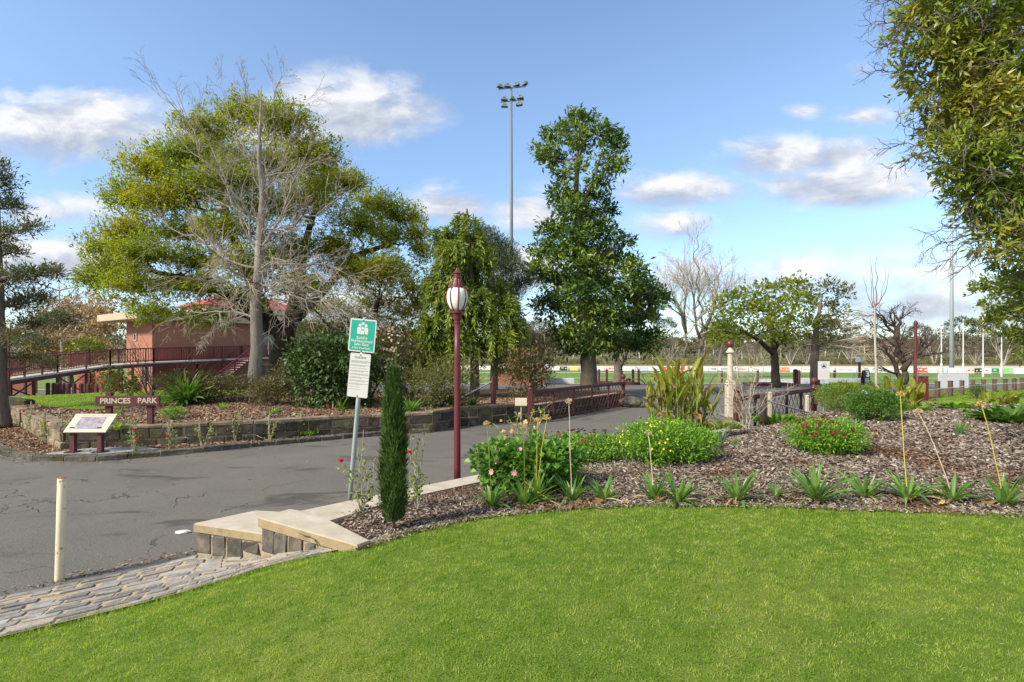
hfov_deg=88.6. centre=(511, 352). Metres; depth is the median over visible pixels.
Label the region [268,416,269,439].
garden stake
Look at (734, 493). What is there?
agapanthus
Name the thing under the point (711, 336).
round tree
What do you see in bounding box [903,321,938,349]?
eucalypt
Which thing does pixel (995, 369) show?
advertising board
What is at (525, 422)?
rose bush
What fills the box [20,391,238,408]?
lawn patch
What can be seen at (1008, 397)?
canna clump
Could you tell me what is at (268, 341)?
door
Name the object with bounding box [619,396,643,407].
boulder
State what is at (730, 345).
gate pillar
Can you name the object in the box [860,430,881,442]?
withered plant
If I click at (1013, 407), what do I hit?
leafy perennial
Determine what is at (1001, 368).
goal post
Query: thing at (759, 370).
advertising board
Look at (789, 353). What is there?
bare tree
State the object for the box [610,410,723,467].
yellow daisy bush
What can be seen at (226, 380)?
dull shrub
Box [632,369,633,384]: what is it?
maroon post
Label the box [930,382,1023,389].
cable
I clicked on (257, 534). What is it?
garden wall
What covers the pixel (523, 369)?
dark shrub
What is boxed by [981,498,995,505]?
fallen leaf
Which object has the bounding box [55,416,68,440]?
rose bush
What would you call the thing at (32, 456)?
kerb
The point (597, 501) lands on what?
fallen leaf
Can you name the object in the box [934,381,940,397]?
bollard
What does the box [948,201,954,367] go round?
floodlight
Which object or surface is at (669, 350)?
bare tree
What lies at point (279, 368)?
dull shrub
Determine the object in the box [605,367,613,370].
advertising board
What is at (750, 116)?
sky
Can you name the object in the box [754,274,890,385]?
round tree
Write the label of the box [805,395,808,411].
timber post
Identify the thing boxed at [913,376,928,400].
maroon pillar
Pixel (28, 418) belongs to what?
rose bush
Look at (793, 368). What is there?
advertising board
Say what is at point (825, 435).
red daisy bush
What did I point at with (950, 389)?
bollard
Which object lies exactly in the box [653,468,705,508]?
agapanthus
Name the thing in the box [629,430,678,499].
agapanthus
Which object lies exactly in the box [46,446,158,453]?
paving slab
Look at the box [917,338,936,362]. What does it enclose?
brown tree
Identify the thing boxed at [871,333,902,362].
bare tree
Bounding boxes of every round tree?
[698,270,822,386]
[701,318,744,365]
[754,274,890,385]
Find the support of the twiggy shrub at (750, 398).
on the garden bed at (423, 512)
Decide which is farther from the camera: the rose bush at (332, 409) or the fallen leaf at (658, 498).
the rose bush at (332, 409)
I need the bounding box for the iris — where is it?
[709,425,728,447]
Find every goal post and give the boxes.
[940,327,942,373]
[962,319,963,373]
[982,318,983,376]
[1000,331,1002,376]
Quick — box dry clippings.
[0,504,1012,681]
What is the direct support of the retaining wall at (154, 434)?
on the road
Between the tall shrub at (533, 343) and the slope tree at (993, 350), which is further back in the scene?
the slope tree at (993, 350)
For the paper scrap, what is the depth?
6.68 m
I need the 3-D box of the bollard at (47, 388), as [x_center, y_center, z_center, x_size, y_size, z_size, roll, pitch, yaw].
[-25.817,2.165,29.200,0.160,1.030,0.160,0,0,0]
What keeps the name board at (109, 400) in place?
on the raised garden bed at (500, 392)
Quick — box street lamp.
[446,267,468,478]
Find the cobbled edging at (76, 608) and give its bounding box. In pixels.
[0,548,330,638]
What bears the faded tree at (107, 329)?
on the terrain at (724, 358)
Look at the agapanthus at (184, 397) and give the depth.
16.32 m
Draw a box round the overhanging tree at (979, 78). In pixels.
[853,0,1023,326]
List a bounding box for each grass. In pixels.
[10,388,1023,409]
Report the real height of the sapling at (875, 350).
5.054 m
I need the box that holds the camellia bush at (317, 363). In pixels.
[275,320,386,408]
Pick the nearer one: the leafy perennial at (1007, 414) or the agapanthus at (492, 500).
the agapanthus at (492, 500)
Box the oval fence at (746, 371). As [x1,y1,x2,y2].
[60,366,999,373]
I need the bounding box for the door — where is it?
[263,332,274,356]
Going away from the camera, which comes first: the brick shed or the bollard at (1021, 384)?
the bollard at (1021, 384)
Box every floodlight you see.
[496,81,527,363]
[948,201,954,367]
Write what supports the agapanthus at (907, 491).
on the garden bed at (423, 512)
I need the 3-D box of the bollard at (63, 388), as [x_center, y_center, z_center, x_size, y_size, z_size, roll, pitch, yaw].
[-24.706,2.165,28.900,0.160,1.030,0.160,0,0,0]
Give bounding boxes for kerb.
[0,428,429,460]
[302,425,754,522]
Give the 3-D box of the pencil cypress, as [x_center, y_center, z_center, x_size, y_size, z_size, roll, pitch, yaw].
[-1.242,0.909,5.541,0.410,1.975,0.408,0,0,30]
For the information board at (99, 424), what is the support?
on the paving slab
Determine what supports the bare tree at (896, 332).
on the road
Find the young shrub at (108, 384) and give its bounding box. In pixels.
[89,359,126,395]
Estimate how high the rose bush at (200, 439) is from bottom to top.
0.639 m
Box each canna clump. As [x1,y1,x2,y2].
[632,347,722,442]
[867,375,925,406]
[972,387,1023,404]
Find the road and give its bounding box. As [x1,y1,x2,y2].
[0,384,1019,595]
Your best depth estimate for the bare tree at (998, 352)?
177.22 m
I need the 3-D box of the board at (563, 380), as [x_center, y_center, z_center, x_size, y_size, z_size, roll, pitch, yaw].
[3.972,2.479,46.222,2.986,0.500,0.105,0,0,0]
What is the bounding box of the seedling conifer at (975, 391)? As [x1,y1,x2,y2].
[965,382,986,398]
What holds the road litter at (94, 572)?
on the road
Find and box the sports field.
[19,369,1023,388]
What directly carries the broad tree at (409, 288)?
on the raised garden bed at (500, 392)
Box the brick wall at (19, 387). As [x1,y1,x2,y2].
[13,379,37,392]
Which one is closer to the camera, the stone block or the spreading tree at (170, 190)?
the stone block
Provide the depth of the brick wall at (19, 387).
37.85 m
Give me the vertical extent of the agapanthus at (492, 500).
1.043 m
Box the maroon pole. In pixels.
[913,320,917,377]
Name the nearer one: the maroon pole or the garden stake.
the garden stake
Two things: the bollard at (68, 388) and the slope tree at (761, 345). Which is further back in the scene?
the slope tree at (761, 345)
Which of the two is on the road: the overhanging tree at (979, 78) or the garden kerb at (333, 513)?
the garden kerb at (333, 513)
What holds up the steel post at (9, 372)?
on the raised garden bed at (500, 392)
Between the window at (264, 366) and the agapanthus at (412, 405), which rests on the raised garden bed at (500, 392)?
the agapanthus at (412, 405)
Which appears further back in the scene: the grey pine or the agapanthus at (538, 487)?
the grey pine
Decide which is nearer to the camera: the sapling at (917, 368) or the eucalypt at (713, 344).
the sapling at (917, 368)
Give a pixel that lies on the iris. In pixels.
(722, 436)
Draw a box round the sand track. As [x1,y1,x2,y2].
[434,366,1023,367]
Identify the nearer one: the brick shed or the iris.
the iris
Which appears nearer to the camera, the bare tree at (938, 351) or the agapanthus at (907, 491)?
the agapanthus at (907, 491)
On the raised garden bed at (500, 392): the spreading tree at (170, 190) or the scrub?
the spreading tree at (170, 190)
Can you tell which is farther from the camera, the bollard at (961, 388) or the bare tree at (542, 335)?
the bare tree at (542, 335)
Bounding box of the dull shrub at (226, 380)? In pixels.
[142,368,255,403]
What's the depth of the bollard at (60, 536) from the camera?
5.27 m
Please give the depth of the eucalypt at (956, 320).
249.55 m
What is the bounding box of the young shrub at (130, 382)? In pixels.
[106,368,142,395]
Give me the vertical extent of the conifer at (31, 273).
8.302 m
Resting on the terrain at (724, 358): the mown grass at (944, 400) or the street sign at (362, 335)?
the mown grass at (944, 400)
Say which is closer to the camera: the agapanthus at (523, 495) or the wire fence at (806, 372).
the agapanthus at (523, 495)
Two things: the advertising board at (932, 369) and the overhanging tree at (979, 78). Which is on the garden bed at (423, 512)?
the overhanging tree at (979, 78)
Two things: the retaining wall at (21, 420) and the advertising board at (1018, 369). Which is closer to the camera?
the retaining wall at (21, 420)
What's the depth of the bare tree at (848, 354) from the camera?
183.23 m
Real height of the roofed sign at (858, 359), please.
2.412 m
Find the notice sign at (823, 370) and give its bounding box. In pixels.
[818,361,829,410]
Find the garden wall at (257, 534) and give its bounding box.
[194,509,369,557]
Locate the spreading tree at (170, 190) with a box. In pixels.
[54,81,432,390]
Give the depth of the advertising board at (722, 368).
113.48 m
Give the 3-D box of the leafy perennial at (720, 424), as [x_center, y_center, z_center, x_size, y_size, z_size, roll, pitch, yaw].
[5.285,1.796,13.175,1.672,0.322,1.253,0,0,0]
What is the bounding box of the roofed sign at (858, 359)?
[855,357,860,377]
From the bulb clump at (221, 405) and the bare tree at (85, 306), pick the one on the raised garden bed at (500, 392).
the bulb clump at (221, 405)
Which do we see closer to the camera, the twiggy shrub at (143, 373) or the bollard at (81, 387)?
the twiggy shrub at (143, 373)
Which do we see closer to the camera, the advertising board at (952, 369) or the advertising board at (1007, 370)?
the advertising board at (1007, 370)
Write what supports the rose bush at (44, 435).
on the planting strip at (68, 450)
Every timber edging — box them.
[600,381,639,384]
[741,382,797,385]
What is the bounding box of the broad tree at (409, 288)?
[295,253,431,354]
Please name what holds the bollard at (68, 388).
on the road
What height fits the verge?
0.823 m
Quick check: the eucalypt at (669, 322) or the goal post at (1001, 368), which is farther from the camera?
the eucalypt at (669, 322)
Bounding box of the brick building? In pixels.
[97,298,339,390]
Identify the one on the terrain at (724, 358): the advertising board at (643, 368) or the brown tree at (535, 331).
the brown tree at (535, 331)
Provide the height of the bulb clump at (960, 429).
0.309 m
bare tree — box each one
[12,273,149,382]
[122,46,417,396]
[528,320,562,358]
[541,328,562,361]
[648,213,764,365]
[658,336,684,363]
[727,341,745,363]
[739,342,769,363]
[782,338,805,364]
[797,339,819,363]
[836,333,866,363]
[853,302,948,385]
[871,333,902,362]
[917,327,948,363]
[947,339,971,362]
[961,343,991,363]
[979,322,1022,364]
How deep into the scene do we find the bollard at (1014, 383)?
27.70 m
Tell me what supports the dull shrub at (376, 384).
on the raised garden bed at (500, 392)
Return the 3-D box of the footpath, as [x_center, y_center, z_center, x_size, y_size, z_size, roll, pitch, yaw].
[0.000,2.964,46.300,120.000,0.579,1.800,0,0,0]
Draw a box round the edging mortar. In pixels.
[0,549,337,636]
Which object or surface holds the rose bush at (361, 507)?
on the garden bed at (423, 512)
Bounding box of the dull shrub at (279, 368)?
[266,358,332,397]
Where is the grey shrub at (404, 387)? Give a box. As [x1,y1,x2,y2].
[399,362,431,403]
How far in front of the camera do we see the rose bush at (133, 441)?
11.62 m
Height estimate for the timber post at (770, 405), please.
1.090 m
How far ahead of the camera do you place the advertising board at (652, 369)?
118.44 m
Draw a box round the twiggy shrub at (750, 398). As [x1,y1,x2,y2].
[707,341,799,428]
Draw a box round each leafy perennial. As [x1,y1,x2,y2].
[701,418,745,430]
[741,412,805,423]
[898,403,936,410]
[937,401,977,407]
[959,402,1023,422]
[998,403,1023,410]
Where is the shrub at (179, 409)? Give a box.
[157,404,187,418]
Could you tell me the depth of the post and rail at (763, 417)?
13.07 m
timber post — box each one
[768,392,771,417]
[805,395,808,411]
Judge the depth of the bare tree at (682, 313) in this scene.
63.68 m
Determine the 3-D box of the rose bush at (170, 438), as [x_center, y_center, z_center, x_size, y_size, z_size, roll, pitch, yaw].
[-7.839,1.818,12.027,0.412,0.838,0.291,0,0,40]
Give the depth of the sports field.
74.50 m
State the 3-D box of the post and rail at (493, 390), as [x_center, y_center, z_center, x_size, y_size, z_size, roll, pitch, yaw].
[-1.294,1.405,17.747,1.542,1.180,0.159,0,0,-18]
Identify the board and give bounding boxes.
[63,414,117,452]
[95,392,159,424]
[479,366,489,369]
[544,378,573,382]
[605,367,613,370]
[622,367,634,370]
[636,367,647,370]
[648,367,659,370]
[709,367,716,370]
[718,367,734,370]
[736,367,747,370]
[749,367,762,371]
[759,379,792,382]
[763,367,770,371]
[779,367,788,371]
[790,367,800,371]
[801,378,860,382]
[802,367,809,371]
[836,368,855,371]
[917,368,926,371]
[927,368,936,371]
[938,374,968,388]
[948,368,956,371]
[966,368,973,371]
[992,368,998,373]
[1003,368,1012,373]
[1013,368,1023,373]
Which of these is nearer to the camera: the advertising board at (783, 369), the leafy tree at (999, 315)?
the leafy tree at (999, 315)
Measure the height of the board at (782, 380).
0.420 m
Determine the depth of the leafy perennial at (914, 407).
14.72 m
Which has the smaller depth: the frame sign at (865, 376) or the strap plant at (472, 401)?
the strap plant at (472, 401)
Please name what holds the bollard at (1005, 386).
on the verge
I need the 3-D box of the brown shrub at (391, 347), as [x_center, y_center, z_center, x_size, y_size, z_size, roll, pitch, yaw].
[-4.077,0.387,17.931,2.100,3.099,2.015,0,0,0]
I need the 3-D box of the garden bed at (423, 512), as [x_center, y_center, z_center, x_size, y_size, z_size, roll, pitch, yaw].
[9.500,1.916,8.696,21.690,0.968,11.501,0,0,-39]
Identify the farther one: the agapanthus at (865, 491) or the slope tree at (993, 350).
the slope tree at (993, 350)
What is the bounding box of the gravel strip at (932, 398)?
[906,389,968,401]
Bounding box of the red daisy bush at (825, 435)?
[775,413,874,454]
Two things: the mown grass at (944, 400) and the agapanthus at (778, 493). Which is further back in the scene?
the mown grass at (944, 400)
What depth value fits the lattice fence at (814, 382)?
15.37 m
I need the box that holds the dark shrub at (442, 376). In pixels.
[401,349,489,408]
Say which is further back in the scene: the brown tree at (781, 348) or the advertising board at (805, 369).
the brown tree at (781, 348)
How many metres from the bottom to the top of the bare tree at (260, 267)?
13.102 m
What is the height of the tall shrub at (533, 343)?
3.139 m
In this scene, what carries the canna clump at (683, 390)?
on the garden bed at (423, 512)
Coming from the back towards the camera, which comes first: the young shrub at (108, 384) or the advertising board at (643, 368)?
the advertising board at (643, 368)
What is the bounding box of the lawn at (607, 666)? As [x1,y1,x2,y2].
[0,506,1023,681]
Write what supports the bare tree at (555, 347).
on the terrain at (724, 358)
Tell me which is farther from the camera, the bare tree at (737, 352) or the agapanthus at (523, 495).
the bare tree at (737, 352)
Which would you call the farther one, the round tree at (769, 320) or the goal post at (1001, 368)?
the goal post at (1001, 368)
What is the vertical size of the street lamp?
3.820 m
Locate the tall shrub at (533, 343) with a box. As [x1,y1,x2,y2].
[515,324,564,393]
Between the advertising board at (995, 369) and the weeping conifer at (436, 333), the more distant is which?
the advertising board at (995, 369)
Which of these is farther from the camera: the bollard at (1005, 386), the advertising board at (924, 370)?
the advertising board at (924, 370)
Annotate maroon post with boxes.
[598,369,599,383]
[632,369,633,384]
[793,369,797,383]
[798,370,800,383]
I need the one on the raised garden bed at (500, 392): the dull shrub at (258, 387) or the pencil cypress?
the dull shrub at (258, 387)
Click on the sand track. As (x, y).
(849, 366)
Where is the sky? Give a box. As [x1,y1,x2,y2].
[0,0,1023,341]
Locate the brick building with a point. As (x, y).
(175, 338)
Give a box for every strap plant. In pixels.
[426,389,450,406]
[443,389,469,406]
[460,391,483,405]
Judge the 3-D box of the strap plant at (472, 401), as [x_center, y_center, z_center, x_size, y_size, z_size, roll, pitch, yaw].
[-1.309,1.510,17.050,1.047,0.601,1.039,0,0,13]
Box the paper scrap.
[175,530,191,533]
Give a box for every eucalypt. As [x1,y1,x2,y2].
[528,315,554,353]
[652,317,681,348]
[699,317,722,356]
[811,319,841,356]
[839,322,862,356]
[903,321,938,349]
[936,314,980,346]
[959,317,1010,355]
[981,304,1023,355]
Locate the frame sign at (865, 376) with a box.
[861,370,870,384]
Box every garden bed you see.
[11,388,631,422]
[336,405,1023,544]
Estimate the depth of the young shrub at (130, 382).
17.36 m
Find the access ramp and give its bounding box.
[10,345,271,395]
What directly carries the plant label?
on the garden bed at (423, 512)
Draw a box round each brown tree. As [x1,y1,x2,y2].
[522,328,540,349]
[691,334,713,354]
[734,332,753,357]
[768,331,791,361]
[850,333,873,359]
[883,335,904,355]
[901,341,918,363]
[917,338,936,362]
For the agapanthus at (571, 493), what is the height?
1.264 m
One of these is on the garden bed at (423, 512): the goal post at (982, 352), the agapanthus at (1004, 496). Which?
the agapanthus at (1004, 496)
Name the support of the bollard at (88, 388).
on the road
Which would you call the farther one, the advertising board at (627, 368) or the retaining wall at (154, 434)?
the advertising board at (627, 368)
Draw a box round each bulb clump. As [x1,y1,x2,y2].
[110,419,129,429]
[215,402,230,408]
[265,406,280,413]
[729,436,739,443]
[947,420,970,433]
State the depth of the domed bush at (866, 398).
11.67 m
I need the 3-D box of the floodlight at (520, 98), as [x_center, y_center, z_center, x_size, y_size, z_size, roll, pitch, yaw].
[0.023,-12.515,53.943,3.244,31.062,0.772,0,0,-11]
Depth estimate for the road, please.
9.03 m
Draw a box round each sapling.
[864,254,889,385]
[902,346,929,395]
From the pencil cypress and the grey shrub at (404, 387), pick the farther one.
the grey shrub at (404, 387)
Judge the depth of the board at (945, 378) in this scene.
32.97 m
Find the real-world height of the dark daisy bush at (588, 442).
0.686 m
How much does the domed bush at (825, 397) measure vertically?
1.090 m
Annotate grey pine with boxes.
[471,222,537,389]
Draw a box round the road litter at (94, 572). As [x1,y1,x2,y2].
[0,408,626,593]
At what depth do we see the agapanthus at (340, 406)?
15.58 m
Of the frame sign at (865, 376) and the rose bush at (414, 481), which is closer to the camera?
the rose bush at (414, 481)
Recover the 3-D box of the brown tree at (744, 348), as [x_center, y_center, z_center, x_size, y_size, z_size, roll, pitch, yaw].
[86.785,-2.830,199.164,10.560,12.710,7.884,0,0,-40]
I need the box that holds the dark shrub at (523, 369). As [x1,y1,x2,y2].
[498,338,555,401]
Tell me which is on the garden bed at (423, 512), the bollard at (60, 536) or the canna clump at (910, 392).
the canna clump at (910, 392)
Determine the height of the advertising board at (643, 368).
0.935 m
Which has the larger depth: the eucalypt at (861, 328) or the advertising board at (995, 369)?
the eucalypt at (861, 328)
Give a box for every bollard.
[46,383,49,394]
[51,383,55,394]
[54,477,67,581]
[56,383,60,394]
[61,383,65,393]
[66,383,70,394]
[72,383,76,393]
[79,383,83,393]
[86,383,90,392]
[94,383,98,392]
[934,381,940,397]
[947,381,953,395]
[959,380,963,394]
[981,379,985,392]
[992,379,997,391]
[1003,378,1007,390]
[1011,378,1016,389]
[1020,378,1023,389]
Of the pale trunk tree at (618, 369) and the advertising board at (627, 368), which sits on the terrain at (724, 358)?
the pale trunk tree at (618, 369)
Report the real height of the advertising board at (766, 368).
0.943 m
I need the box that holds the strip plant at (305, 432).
[297,428,318,436]
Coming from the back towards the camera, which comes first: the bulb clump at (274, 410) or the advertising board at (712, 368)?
the advertising board at (712, 368)
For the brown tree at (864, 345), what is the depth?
194.59 m
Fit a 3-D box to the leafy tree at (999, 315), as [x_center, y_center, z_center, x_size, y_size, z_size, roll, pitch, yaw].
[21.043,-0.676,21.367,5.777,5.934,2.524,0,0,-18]
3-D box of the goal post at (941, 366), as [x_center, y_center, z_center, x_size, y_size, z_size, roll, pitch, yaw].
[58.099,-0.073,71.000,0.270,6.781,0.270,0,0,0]
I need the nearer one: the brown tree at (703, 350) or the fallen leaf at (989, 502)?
the fallen leaf at (989, 502)
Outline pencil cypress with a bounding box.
[373,346,411,529]
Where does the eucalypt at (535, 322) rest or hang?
on the terrain at (724, 358)
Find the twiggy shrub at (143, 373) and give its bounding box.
[70,330,212,397]
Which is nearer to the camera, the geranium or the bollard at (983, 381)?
the geranium
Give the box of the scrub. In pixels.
[377,354,1023,364]
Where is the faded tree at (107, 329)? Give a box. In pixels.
[6,294,125,386]
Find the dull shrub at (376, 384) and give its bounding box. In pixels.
[363,360,387,398]
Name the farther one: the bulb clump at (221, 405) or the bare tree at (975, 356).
the bare tree at (975, 356)
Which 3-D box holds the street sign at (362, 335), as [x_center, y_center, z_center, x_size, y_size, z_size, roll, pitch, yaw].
[-2.171,0.916,7.609,0.471,2.873,0.096,0,0,6]
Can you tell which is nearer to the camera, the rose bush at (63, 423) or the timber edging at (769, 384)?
the rose bush at (63, 423)
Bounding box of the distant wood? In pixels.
[7,318,1023,358]
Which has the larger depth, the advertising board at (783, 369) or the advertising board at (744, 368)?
the advertising board at (744, 368)
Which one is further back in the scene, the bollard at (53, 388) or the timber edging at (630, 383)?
the timber edging at (630, 383)
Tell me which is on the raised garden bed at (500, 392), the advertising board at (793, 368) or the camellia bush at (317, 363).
the camellia bush at (317, 363)
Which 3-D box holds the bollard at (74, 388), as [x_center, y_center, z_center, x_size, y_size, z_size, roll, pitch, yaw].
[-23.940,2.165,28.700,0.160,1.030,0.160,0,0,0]
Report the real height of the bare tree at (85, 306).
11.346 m
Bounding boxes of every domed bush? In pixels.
[811,379,877,411]
[840,384,912,420]
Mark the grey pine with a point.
(506, 271)
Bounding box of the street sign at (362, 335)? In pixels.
[347,317,376,500]
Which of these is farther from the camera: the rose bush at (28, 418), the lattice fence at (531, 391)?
the lattice fence at (531, 391)
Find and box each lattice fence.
[528,374,625,423]
[733,377,817,425]
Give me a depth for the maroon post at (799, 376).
45.23 m
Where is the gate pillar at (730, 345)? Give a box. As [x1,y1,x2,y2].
[725,340,735,417]
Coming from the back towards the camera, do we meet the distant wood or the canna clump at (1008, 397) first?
the distant wood
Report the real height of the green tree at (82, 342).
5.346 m
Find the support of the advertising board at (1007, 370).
on the sports field
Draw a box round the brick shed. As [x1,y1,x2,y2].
[498,364,547,384]
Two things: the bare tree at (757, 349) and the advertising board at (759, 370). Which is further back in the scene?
the bare tree at (757, 349)
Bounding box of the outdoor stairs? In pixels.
[201,346,249,388]
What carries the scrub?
on the terrain at (724, 358)
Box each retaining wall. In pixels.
[11,405,69,448]
[61,411,432,449]
[425,393,619,431]
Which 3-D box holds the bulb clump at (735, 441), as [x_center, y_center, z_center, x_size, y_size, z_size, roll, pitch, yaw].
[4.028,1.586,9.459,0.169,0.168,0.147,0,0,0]
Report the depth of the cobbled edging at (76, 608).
4.93 m
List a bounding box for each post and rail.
[460,377,495,403]
[760,394,810,425]
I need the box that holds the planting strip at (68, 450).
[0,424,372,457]
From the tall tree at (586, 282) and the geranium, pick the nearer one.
the geranium
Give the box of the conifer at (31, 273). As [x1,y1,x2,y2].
[0,151,92,426]
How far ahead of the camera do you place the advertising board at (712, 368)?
114.19 m
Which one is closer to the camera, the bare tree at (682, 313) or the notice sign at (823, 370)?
the notice sign at (823, 370)
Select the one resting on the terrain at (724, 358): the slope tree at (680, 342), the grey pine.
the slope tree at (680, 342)
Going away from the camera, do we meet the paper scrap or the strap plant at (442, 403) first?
the paper scrap
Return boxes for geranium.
[464,431,588,495]
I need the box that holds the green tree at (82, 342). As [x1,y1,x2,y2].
[57,334,112,371]
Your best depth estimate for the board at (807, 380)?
46.17 m
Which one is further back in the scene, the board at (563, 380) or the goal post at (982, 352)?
the goal post at (982, 352)
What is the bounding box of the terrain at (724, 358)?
[10,339,1023,388]
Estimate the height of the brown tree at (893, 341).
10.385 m
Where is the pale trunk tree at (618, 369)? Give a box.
[594,322,649,385]
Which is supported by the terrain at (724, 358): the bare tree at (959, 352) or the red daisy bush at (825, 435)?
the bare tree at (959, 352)
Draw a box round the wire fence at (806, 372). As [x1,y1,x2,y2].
[463,372,1023,382]
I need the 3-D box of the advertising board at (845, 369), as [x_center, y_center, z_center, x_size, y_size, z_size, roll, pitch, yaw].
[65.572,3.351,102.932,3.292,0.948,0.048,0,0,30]
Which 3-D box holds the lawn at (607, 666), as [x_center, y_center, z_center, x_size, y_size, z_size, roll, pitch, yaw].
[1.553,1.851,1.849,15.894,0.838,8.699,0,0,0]
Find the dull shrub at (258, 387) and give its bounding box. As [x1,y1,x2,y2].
[241,371,304,406]
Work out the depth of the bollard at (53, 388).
29.02 m
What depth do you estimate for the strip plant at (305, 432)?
13.83 m
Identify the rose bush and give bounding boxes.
[22,409,34,431]
[37,411,49,441]
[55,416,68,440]
[124,418,142,450]
[160,414,177,448]
[193,422,220,448]
[227,408,244,441]
[245,410,280,440]
[318,405,338,414]
[336,430,380,511]
[406,428,429,507]
[489,401,550,442]
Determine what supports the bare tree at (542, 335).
on the terrain at (724, 358)
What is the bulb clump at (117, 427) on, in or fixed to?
on the raised garden bed at (500, 392)
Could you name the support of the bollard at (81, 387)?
on the road
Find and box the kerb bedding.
[20,436,343,460]
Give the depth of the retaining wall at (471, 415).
17.02 m
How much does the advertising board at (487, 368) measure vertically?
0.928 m
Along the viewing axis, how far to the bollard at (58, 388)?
28.93 m
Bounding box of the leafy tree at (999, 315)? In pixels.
[962,268,1023,366]
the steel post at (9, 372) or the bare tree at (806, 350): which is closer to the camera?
the steel post at (9, 372)
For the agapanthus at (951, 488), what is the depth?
6.16 m
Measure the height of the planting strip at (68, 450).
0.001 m
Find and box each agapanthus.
[154,369,214,405]
[328,396,353,411]
[401,393,426,411]
[471,420,510,508]
[500,423,554,505]
[508,414,568,505]
[544,398,595,502]
[580,473,628,506]
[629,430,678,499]
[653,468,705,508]
[699,467,776,508]
[765,480,787,496]
[780,459,863,510]
[830,468,894,503]
[863,391,951,508]
[914,408,984,502]
[966,400,1023,505]
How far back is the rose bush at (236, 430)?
13.04 m
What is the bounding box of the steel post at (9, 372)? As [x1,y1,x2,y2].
[8,342,9,396]
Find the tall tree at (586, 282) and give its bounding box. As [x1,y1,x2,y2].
[517,102,678,390]
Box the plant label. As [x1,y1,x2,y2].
[515,398,526,433]
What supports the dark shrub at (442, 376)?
on the raised garden bed at (500, 392)
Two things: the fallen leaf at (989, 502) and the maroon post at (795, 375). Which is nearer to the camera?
the fallen leaf at (989, 502)
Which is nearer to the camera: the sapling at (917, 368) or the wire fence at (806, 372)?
the sapling at (917, 368)
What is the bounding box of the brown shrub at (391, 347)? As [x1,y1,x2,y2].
[371,324,422,393]
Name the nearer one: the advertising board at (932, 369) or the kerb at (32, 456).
the kerb at (32, 456)
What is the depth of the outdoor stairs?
42.12 m
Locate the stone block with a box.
[9,397,34,412]
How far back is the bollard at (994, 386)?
26.70 m
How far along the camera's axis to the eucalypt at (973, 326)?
236.80 m
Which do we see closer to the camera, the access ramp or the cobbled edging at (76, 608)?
the cobbled edging at (76, 608)
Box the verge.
[933,389,1023,400]
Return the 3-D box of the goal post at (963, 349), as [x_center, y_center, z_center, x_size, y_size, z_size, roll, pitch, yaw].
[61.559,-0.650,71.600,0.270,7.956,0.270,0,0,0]
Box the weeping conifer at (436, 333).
[401,209,531,397]
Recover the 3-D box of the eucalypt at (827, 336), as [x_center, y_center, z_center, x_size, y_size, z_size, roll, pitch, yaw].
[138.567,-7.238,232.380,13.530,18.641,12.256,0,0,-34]
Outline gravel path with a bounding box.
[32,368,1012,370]
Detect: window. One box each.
[141,367,150,382]
[262,364,267,376]
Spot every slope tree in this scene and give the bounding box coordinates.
[670,336,685,357]
[755,333,768,357]
[988,343,1003,360]
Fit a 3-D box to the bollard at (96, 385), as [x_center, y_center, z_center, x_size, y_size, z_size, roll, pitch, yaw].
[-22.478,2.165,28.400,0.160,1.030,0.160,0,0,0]
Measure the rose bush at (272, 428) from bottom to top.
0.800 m
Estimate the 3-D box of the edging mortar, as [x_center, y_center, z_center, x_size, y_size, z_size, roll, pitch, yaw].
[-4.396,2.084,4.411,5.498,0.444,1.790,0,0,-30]
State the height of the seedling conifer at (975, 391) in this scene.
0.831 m
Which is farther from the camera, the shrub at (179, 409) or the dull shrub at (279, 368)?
the dull shrub at (279, 368)
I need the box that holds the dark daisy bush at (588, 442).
[525,428,638,463]
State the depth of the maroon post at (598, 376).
43.57 m
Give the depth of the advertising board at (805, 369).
106.39 m
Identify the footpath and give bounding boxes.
[38,383,1019,389]
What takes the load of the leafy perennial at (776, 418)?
on the garden bed at (423, 512)
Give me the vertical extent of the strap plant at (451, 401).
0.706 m
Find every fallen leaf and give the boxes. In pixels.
[576,498,584,504]
[592,497,603,505]
[655,495,662,501]
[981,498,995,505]

